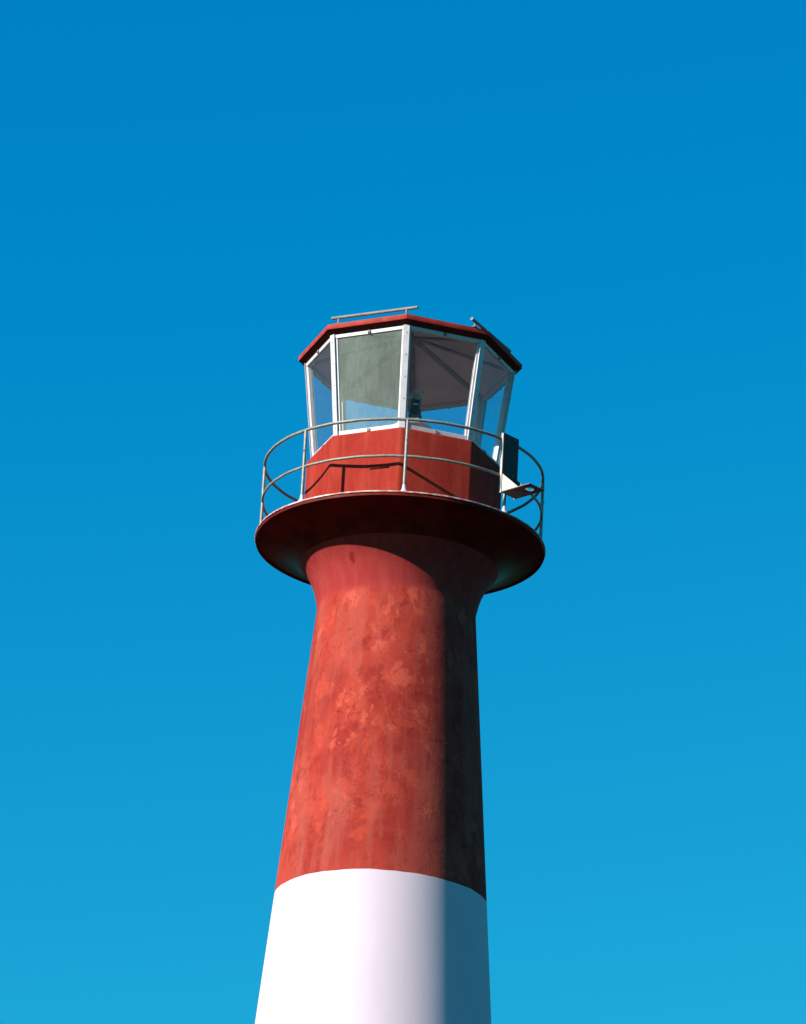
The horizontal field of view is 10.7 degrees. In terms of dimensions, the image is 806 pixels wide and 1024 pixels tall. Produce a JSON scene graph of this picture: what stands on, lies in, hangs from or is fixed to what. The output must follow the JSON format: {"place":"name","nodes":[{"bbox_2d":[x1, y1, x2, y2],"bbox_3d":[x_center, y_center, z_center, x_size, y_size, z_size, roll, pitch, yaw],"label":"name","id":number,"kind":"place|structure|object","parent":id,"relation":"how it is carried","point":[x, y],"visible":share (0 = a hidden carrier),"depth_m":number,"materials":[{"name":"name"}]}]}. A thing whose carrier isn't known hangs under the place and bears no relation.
{"place":"outdoors","nodes":[
{"label":"outdoors","id":0,"kind":"place"},
{"bbox_2d":[0,0,805,1023],"label":"sky","id":1,"kind":"structure","parent":0,"point":[192,192],"materials":[{"name":"blue"}]},
{"bbox_3d":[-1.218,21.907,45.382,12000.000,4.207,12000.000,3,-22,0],"label":"ground","id":2,"kind":"structure","parent":0,"visible":0},
{"bbox_2d":[255,306,545,1023],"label":"lighthouse","id":3,"kind":"object","parent":2,"relation":"on","point":[403,545],"visible":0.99,"depth_m":52.41,"materials":[{"name":"red paint"}]},
{"bbox_2d":[306,338,332,455],"bbox_3d":[-1.018,-1.425,54.298,0.239,1.343,0.958,11,-23,-18],"label":"window","id":4,"kind":"structure","parent":3,"relation":"in","point":[326,346],"depth_m":54.64,"materials":[{"name":"white paint"}]},
{"bbox_2d":[313,367,341,400],"bbox_3d":[-0.992,-1.097,55.112,0.239,1.343,0.958,-7,-24,23],"label":"window","id":5,"kind":"structure","parent":3,"relation":"in","point":[317,374],"depth_m":55.29,"materials":[{"name":"white paint"}]},
{"bbox_2d":[335,325,403,434],"bbox_3d":[-0.416,-1.635,53.693,0.958,1.343,0.239,-7,-24,23],"label":"window","id":6,"kind":"structure","parent":3,"relation":"in","point":[396,328],"depth_m":53.78,"materials":[{"name":"white paint"}]},
{"bbox_2d":[345,394,409,415],"bbox_3d":[-0.353,-0.843,55.659,0.958,1.343,0.239,11,-23,-18],"label":"window","id":7,"kind":"structure","parent":3,"relation":"in","point":[348,397],"depth_m":55.92,"materials":[{"name":"white paint"}]},
{"bbox_2d":[408,388,421,418],"bbox_3d":[0.166,-1.325,54.701,0.220,0.530,0.203,3,-22,0],"label":"beacon lamp","id":8,"kind":"object","parent":3,"relation":"on","point":[415,409],"visible":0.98,"depth_m":54.65,"materials":[{"name":"metal"}]},
{"bbox_2d":[405,325,479,439],"bbox_3d":[0.461,-1.603,53.651,0.958,1.343,0.239,11,-23,-18],"label":"window","id":9,"kind":"structure","parent":3,"relation":"in","point":[412,328],"depth_m":53.72,"materials":[{"name":"white paint"}]},
{"bbox_2d":[414,400,477,417],"bbox_3d":[0.524,-0.811,55.618,0.958,1.343,0.239,-7,-24,23],"label":"window","id":10,"kind":"structure","parent":3,"relation":"in","point":[448,405],"depth_m":55.90,"materials":[{"name":"white paint"}]},
{"bbox_2d":[476,374,506,444],"bbox_3d":[1.126,-1.020,55.013,0.239,1.343,0.958,11,-23,-18],"label":"window","id":11,"kind":"structure","parent":3,"relation":"in","point":[496,387],"depth_m":55.44,"materials":[{"name":"white paint"}]},
{"bbox_2d":[472,343,513,463],"bbox_3d":[1.100,-1.349,54.199,0.239,1.343,0.958,-7,-24,23],"label":"window","id":12,"kind":"structure","parent":3,"relation":"in","point":[497,358],"depth_m":54.50,"materials":[{"name":"white paint"}]},
{"bbox_2d":[499,433,544,499],"bbox_3d":[1.462,-0.612,52.956,0.544,0.798,0.283,-16,-29,40],"label":"bracket","id":13,"kind":"object","parent":3,"relation":"attached to","point":[510,485],"visible":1,"depth_m":53.02,"materials":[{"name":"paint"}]}
]}

